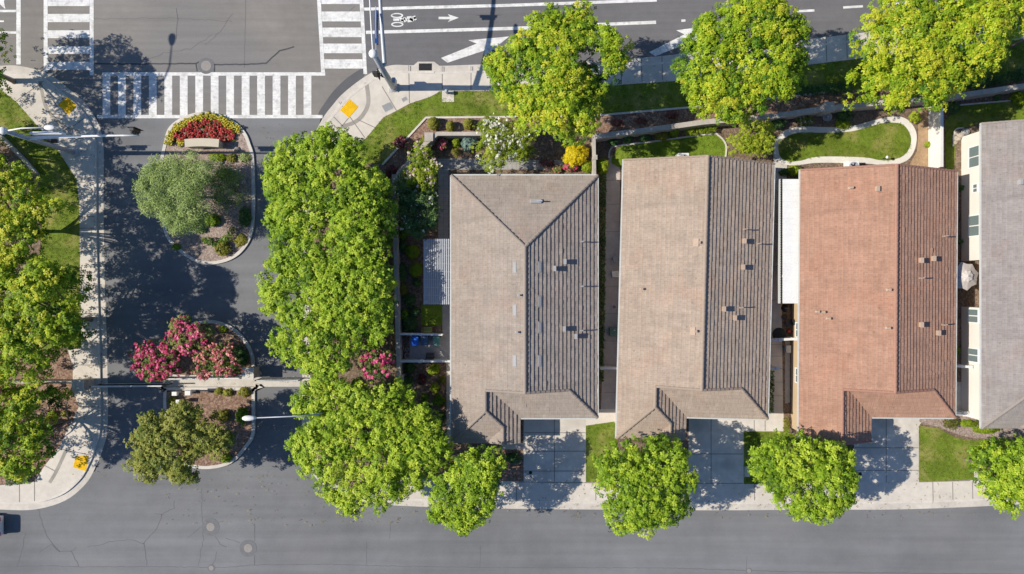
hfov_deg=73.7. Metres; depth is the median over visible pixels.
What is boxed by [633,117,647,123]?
shrub
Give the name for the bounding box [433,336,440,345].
wheelie bin
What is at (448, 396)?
path
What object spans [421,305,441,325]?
lawn
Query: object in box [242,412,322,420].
street lamp
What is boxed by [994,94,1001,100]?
shrub
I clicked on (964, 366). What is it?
fence
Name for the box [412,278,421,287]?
shrub
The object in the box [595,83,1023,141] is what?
garden wall
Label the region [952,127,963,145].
edging
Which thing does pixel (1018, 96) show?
shrub
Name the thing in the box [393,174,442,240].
tree
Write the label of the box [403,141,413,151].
shrub
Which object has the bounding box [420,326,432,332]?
planter box
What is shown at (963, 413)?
garden wall
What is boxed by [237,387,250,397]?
shrub
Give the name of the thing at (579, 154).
shrub
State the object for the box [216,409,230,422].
shrub
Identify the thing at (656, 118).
planting bed
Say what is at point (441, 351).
path
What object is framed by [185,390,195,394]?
light box
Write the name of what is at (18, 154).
garden wall
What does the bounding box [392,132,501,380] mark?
garden wall
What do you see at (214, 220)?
shrub
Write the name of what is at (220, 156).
shrub
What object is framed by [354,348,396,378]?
crape myrtle
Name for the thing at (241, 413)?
shrub
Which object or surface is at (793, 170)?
shrub
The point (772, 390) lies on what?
hedge
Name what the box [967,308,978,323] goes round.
window
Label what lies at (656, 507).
tree
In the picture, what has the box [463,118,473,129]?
shrub
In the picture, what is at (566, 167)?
shrub
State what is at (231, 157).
shrub
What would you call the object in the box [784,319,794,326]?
garden chair
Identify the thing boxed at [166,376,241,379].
gate
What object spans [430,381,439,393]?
shrub
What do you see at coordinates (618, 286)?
pavement joint
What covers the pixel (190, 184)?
olive tree
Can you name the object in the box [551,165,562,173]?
shrub
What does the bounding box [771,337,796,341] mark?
fence
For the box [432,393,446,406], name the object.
shrub
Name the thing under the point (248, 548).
manhole
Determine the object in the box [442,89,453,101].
utility box
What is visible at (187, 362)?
island ground
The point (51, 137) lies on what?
traffic signal
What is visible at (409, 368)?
shrub
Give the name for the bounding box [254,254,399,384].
tree
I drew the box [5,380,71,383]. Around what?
garden wall
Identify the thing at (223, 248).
shrub
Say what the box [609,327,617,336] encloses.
utility box
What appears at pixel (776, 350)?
path
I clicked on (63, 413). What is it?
shrub
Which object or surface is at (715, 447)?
driveway
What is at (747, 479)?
lawn
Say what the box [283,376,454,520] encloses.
tree
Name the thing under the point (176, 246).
shrub
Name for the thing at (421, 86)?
sidewalk
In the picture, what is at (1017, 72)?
hedge
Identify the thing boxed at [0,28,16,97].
tree
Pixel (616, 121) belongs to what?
shrub
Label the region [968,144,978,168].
window
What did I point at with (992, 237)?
house
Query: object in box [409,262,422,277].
shrub
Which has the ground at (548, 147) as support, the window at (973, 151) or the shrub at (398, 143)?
the shrub at (398, 143)
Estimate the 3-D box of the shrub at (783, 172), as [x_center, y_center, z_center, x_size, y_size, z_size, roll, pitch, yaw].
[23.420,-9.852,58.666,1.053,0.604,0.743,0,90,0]
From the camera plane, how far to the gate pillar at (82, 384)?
57.19 m
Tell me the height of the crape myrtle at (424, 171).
4.319 m
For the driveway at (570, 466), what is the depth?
58.87 m
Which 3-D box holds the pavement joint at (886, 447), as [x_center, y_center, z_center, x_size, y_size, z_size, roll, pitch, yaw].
[0.169,-2.301,58.868,86.044,0.001,42.009,0,90,0]
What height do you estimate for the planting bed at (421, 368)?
0.001 m
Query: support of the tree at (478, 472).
on the ground at (548, 147)
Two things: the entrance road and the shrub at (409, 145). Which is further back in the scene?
the entrance road
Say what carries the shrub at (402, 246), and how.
on the ground at (548, 147)
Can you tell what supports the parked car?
on the street at (106, 522)
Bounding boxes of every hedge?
[5,473,31,485]
[202,227,236,246]
[599,173,606,381]
[684,126,716,135]
[769,371,774,413]
[783,416,789,428]
[795,81,851,96]
[943,418,958,429]
[948,68,1023,93]
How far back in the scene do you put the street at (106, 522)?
59.00 m
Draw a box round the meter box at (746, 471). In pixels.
[744,467,749,476]
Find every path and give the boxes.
[410,159,564,358]
[446,362,450,443]
[502,443,523,448]
[586,409,615,425]
[601,155,619,408]
[769,151,786,410]
[774,116,916,164]
[785,341,789,403]
[956,382,960,409]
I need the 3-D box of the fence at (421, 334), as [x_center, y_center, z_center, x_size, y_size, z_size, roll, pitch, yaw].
[-7.652,3.984,58.123,3.614,1.755,0.220,0,90,0]
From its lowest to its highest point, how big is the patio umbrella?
2.650 m
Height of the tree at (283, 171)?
7.231 m
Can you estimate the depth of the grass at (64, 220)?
58.85 m
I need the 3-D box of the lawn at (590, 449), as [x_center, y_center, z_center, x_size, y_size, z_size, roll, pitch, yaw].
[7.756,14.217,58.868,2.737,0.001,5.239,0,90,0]
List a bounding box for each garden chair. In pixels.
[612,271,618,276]
[613,256,619,262]
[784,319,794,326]
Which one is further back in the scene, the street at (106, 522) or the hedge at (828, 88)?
the street at (106, 522)
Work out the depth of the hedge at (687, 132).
58.25 m
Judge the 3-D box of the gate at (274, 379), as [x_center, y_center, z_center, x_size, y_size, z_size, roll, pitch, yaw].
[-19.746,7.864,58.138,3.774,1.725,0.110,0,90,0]
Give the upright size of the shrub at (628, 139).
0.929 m
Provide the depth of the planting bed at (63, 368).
58.88 m
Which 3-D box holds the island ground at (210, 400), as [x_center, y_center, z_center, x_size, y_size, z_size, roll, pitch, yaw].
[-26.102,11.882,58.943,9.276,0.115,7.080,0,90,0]
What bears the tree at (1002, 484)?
on the ground at (548, 147)
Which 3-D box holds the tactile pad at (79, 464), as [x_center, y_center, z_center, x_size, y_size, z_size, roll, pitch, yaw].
[-37.190,15.118,58.860,1.162,0.028,1.374,10,90,0]
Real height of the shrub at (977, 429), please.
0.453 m
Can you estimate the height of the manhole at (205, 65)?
0.020 m
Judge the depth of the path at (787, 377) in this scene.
58.87 m
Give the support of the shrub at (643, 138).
on the ground at (548, 147)
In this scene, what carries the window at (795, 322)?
in the house at (874, 318)
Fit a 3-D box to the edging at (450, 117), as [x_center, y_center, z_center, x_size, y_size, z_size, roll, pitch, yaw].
[7.649,-15.331,58.875,38.812,0.150,3.551,-9,90,0]
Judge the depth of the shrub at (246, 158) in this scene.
58.65 m
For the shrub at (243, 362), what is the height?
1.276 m
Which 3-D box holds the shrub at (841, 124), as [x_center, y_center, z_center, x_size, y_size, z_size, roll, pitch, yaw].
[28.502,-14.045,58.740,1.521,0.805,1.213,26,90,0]
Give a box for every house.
[450,174,598,444]
[615,155,774,441]
[791,164,957,445]
[961,119,1023,429]
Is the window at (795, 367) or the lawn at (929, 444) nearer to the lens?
the window at (795, 367)
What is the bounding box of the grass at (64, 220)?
[0,40,1023,483]
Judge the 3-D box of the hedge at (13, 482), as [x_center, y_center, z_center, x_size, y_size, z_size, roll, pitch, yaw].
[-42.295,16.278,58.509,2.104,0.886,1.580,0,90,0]
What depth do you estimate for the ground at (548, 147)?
58.89 m
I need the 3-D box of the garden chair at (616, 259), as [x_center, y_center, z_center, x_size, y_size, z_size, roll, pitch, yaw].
[8.960,-2.337,58.455,0.550,0.850,0.510,-17,90,0]
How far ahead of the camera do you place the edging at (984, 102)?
58.80 m
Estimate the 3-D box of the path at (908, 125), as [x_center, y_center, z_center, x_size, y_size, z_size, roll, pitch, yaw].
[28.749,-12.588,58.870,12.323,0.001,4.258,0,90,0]
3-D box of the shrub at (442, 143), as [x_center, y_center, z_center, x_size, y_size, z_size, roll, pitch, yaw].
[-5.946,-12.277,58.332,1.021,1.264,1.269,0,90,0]
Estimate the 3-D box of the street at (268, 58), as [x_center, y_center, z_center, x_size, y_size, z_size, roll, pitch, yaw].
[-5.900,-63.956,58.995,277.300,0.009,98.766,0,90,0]
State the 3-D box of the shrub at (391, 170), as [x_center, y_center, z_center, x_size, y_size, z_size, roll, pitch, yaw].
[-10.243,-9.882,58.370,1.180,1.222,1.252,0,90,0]
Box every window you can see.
[795,322,797,336]
[795,367,796,382]
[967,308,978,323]
[967,347,978,362]
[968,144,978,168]
[968,214,978,236]
[972,183,977,193]
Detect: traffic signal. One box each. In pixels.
[0,125,143,156]
[369,0,397,91]
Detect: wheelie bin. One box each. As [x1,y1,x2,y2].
[411,336,418,345]
[421,335,428,344]
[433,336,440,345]
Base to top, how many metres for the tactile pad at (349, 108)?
0.028 m
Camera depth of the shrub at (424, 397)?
58.52 m
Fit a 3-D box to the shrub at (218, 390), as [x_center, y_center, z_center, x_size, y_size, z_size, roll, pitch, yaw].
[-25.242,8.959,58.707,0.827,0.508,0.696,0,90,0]
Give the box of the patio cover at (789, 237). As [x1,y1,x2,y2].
[772,179,798,302]
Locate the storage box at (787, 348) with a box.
[784,345,790,352]
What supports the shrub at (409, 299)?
on the ground at (548, 147)
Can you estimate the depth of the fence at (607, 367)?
57.38 m
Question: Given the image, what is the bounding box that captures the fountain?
[822,113,831,120]
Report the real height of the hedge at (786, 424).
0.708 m
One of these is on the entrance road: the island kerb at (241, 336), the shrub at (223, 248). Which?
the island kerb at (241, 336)
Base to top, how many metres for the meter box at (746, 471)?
0.047 m
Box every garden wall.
[0,134,39,174]
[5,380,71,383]
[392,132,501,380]
[591,135,596,173]
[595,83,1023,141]
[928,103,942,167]
[956,410,969,416]
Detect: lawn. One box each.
[0,89,80,348]
[348,39,1023,162]
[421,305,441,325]
[586,422,617,481]
[611,135,725,166]
[744,432,851,482]
[778,122,910,161]
[919,426,1023,481]
[945,99,1023,168]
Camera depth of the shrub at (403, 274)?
58.32 m
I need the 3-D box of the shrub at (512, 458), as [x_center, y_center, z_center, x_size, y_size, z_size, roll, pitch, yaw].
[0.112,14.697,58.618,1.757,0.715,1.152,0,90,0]
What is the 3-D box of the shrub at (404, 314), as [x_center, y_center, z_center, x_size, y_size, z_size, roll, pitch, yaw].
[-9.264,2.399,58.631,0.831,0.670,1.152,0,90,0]
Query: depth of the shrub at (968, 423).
58.63 m
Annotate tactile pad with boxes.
[58,97,76,114]
[73,456,88,470]
[340,99,357,116]
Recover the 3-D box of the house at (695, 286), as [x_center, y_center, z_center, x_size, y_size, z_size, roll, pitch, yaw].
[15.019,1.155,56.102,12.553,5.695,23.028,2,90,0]
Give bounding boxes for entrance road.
[96,118,320,470]
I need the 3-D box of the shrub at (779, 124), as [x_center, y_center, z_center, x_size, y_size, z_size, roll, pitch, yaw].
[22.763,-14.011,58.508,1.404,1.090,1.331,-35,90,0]
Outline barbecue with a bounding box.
[780,304,788,311]
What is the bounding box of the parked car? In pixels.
[0,515,3,535]
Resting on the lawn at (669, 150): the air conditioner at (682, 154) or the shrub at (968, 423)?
the air conditioner at (682, 154)
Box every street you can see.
[0,0,1019,117]
[0,471,1023,573]
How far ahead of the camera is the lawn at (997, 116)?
58.87 m
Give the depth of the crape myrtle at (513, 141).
55.37 m
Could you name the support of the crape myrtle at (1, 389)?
on the planting bed at (63, 368)
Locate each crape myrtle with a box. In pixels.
[0,382,47,403]
[127,337,185,382]
[164,314,215,356]
[191,339,244,380]
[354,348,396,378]
[400,140,442,191]
[469,113,536,174]
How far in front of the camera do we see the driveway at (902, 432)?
58.87 m
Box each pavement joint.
[16,35,972,501]
[438,159,536,237]
[604,180,784,392]
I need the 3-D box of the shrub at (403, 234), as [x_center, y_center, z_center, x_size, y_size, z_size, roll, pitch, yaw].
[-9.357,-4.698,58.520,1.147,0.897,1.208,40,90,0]
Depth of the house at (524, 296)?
55.07 m
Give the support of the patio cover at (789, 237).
on the ground at (548, 147)
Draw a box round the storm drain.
[412,62,439,72]
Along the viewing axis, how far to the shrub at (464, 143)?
58.18 m
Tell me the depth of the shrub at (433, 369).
58.32 m
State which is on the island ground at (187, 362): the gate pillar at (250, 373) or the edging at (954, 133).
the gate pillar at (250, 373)
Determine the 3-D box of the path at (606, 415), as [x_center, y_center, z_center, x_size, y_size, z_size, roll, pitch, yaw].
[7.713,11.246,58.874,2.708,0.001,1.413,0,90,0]
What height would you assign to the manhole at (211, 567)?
0.020 m
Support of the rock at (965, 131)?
on the ground at (548, 147)
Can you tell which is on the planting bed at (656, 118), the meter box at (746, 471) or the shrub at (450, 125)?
the shrub at (450, 125)
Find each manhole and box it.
[198,58,213,73]
[202,518,218,535]
[208,564,214,571]
[240,540,256,556]
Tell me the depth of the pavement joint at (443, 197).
58.87 m
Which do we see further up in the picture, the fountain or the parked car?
the fountain
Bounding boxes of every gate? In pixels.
[89,383,171,386]
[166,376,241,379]
[254,378,304,380]
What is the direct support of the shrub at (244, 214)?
on the island ground at (190, 244)
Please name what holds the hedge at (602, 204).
on the ground at (548, 147)
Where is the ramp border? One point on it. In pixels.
(361, 116)
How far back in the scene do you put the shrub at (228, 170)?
58.46 m
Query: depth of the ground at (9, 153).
58.89 m
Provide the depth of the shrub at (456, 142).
58.40 m
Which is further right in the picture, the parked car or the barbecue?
the barbecue
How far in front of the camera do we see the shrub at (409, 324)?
58.36 m
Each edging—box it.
[382,92,824,164]
[608,133,726,157]
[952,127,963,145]
[959,100,1010,105]
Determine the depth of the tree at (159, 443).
52.96 m
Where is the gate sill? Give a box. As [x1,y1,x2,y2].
[163,377,299,386]
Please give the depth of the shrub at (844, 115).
58.39 m
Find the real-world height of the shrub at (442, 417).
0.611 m
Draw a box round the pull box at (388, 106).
[381,101,393,112]
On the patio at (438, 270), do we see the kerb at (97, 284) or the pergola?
the pergola
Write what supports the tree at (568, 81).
on the ground at (548, 147)
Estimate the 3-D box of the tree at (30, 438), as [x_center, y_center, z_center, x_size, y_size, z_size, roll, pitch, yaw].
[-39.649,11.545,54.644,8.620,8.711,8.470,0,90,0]
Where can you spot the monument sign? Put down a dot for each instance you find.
(192, 143)
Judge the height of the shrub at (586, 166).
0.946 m
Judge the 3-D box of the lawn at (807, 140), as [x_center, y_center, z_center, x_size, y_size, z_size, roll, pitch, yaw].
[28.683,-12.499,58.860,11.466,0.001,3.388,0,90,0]
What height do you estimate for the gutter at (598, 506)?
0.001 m
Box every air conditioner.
[676,153,688,155]
[843,161,858,166]
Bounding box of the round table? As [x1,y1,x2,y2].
[772,328,785,337]
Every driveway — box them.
[524,419,585,481]
[688,404,783,483]
[854,419,920,482]
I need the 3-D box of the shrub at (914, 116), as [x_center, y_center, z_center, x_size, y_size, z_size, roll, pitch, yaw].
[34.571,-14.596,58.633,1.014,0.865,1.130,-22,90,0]
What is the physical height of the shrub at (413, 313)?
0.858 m
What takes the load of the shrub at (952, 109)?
on the ground at (548, 147)
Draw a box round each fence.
[399,332,443,335]
[400,359,449,362]
[599,365,616,369]
[770,365,779,369]
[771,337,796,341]
[957,364,972,368]
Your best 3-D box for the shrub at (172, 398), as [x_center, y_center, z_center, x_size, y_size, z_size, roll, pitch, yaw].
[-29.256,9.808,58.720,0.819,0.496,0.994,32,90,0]
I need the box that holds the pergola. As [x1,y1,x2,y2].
[423,239,449,303]
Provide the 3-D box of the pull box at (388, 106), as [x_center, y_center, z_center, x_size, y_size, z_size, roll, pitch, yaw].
[-10.714,-15.542,58.869,0.948,0.022,0.737,-27,90,0]
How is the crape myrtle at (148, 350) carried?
on the island ground at (187, 362)
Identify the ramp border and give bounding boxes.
[38,81,369,482]
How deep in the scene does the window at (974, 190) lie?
57.08 m
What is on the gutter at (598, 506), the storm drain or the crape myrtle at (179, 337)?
the storm drain
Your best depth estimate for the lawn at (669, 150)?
58.87 m
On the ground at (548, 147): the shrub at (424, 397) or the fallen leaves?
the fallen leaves
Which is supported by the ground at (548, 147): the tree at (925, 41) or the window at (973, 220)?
the tree at (925, 41)
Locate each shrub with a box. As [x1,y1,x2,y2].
[47,409,57,415]
[61,410,69,417]
[167,396,175,405]
[171,243,180,250]
[203,213,221,227]
[208,153,226,161]
[214,241,232,256]
[214,387,222,394]
[216,169,235,180]
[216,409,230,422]
[219,326,226,333]
[220,452,231,462]
[223,388,232,396]
[226,153,236,161]
[230,344,249,366]
[232,233,247,246]
[235,407,248,426]
[237,206,251,227]
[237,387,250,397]
[238,151,250,162]
[386,165,397,178]
[393,135,406,148]
[398,226,408,238]
[399,240,407,253]
[399,263,407,282]
[400,283,407,295]
[401,308,408,320]
[401,316,417,331]
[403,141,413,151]
[403,293,415,306]
[403,374,412,386]
[404,362,416,374]
[406,245,419,258]
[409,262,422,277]
[409,306,421,317]
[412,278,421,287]
[417,373,426,384]
[420,393,428,401]
[427,117,440,130]
[427,363,440,375]
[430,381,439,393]
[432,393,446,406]
[436,410,445,420]
[437,138,447,150]
[438,376,445,384]
[445,120,454,131]
[451,138,460,147]
[451,148,461,156]
[460,137,477,152]
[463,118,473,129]
[504,451,522,463]
[536,158,554,169]
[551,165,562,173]
[561,141,588,167]
[561,163,578,172]
[581,160,591,173]
[596,158,608,175]
[607,139,618,146]
[611,119,623,126]
[622,136,633,143]
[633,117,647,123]
[637,134,651,141]
[653,132,669,140]
[665,111,678,118]
[669,129,679,136]
[748,437,758,447]
[771,118,786,129]
[778,168,789,175]
[787,164,801,176]
[796,115,813,126]
[835,111,854,120]
[835,119,851,130]
[908,111,921,122]
[944,102,960,114]
[958,185,964,191]
[958,419,978,426]
[971,426,1002,433]
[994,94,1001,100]
[1008,91,1023,105]
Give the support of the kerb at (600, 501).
on the ground at (548, 147)
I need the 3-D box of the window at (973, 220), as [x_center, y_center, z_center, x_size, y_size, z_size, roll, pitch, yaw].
[38.743,-5.133,57.225,0.100,1.440,1.840,0,90,0]
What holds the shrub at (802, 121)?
on the ground at (548, 147)
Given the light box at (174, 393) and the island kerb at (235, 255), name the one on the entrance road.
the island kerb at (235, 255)
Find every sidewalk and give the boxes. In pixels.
[0,73,98,501]
[325,22,1023,155]
[379,477,1014,501]
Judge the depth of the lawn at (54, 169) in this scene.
58.87 m
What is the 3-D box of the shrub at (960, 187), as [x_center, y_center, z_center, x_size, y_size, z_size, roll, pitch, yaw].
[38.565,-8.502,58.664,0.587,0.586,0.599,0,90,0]
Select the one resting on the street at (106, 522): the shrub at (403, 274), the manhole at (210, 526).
the manhole at (210, 526)
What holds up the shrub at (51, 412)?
on the planting bed at (63, 368)
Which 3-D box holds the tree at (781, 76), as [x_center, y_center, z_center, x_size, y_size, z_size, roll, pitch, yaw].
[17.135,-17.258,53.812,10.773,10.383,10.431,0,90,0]
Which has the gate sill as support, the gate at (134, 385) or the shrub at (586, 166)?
the gate at (134, 385)
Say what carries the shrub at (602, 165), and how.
on the ground at (548, 147)
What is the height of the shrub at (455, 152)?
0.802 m
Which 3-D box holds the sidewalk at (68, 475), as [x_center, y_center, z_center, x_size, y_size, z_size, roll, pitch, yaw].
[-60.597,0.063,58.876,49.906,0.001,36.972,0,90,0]
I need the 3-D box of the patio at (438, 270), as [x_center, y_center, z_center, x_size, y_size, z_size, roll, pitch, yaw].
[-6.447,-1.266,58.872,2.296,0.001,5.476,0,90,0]
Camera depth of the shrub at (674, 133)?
58.19 m
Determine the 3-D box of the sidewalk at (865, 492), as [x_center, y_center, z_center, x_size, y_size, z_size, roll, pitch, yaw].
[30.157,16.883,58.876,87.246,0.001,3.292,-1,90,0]
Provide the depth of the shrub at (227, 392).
58.57 m
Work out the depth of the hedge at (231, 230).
58.37 m
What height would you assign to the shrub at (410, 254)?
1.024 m
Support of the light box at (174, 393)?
on the island ground at (210, 400)
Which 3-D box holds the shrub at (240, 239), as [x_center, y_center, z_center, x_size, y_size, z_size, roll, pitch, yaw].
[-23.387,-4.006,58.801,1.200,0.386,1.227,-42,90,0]
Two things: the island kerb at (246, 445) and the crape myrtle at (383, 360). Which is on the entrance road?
the island kerb at (246, 445)
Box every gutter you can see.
[0,65,107,509]
[302,18,1019,509]
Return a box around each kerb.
[0,71,101,503]
[156,384,261,468]
[160,112,255,264]
[169,320,261,377]
[308,25,1008,503]
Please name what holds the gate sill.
on the entrance road
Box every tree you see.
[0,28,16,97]
[0,154,75,269]
[0,251,96,388]
[0,381,74,483]
[121,399,236,486]
[131,149,227,237]
[206,162,254,212]
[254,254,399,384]
[260,121,399,277]
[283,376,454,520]
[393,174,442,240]
[426,444,507,537]
[481,0,634,147]
[591,432,700,539]
[670,0,812,127]
[726,117,779,160]
[746,427,861,525]
[841,0,1023,114]
[964,432,1023,519]
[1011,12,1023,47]
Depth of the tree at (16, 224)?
51.35 m
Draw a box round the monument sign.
[184,138,223,148]
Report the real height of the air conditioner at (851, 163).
0.896 m
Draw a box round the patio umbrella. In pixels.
[957,262,978,289]
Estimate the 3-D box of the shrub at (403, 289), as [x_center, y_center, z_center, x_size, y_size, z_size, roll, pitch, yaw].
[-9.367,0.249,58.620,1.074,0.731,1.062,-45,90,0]
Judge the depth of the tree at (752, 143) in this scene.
55.87 m
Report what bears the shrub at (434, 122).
on the planting bed at (656, 118)
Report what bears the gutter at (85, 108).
on the street at (106, 522)
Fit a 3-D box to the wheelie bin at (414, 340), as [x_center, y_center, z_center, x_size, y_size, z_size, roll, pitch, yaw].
[-8.265,4.562,58.394,0.620,0.992,0.880,0,90,0]
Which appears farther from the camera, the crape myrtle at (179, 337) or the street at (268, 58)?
the street at (268, 58)
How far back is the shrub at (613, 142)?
58.43 m
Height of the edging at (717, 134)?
0.150 m
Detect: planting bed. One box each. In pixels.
[0,349,78,483]
[398,363,477,473]
[406,94,852,152]
[502,450,522,480]
[910,106,929,166]
[919,415,1023,438]
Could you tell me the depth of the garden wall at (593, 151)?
57.23 m
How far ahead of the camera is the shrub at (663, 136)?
58.29 m
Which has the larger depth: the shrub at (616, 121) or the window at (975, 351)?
the shrub at (616, 121)
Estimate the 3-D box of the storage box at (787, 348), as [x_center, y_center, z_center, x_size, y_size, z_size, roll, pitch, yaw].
[23.652,5.314,58.625,0.420,0.500,0.640,0,90,0]
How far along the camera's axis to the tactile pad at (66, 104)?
58.86 m
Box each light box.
[172,391,181,395]
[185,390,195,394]
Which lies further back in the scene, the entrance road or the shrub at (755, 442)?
the entrance road
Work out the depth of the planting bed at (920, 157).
58.88 m
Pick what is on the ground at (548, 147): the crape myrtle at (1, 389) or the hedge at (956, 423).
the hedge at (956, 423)
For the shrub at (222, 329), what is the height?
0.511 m
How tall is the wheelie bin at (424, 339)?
0.992 m
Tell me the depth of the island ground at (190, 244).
58.88 m
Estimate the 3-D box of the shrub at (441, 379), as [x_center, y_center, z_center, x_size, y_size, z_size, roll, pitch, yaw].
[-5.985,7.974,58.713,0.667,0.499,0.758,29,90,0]
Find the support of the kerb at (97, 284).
on the ground at (9, 153)
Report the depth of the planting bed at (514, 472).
58.88 m
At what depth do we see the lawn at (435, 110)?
58.87 m
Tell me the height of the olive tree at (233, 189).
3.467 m
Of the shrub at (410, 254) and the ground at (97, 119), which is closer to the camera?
the shrub at (410, 254)
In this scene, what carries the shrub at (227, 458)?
on the island ground at (210, 400)
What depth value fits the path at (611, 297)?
58.88 m
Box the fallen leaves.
[5,35,1010,524]
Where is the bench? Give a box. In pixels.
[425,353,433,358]
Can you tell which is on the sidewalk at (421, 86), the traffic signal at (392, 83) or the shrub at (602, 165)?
the traffic signal at (392, 83)
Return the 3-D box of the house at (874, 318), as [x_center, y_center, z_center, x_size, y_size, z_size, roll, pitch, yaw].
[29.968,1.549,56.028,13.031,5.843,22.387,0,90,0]
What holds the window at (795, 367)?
in the house at (874, 318)
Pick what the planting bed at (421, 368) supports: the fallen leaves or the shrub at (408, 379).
the shrub at (408, 379)
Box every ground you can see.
[0,139,79,484]
[93,115,322,471]
[158,385,262,465]
[164,115,251,260]
[168,323,251,374]
[310,39,1023,487]
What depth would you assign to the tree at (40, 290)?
50.90 m
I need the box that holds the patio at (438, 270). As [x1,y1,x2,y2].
[425,241,449,302]
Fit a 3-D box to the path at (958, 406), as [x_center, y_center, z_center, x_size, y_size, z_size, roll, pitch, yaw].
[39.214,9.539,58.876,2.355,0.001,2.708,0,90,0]
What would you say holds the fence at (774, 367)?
on the ground at (548, 147)
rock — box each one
[957,132,964,137]
[961,128,969,134]
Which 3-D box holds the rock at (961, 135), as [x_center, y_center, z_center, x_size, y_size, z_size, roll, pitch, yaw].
[38.701,-13.068,58.779,0.722,0.332,0.515,-12,90,0]
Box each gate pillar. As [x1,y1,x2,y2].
[72,378,94,390]
[242,366,259,379]
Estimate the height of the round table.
0.650 m
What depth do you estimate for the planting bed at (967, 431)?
58.86 m
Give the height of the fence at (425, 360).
1.755 m
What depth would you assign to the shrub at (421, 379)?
58.64 m
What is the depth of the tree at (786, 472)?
51.83 m
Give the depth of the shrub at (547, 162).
58.44 m
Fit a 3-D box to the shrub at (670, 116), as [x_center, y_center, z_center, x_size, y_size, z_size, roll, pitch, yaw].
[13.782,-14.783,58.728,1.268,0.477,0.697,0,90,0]
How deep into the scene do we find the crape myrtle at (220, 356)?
55.28 m
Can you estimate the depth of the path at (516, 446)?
58.88 m

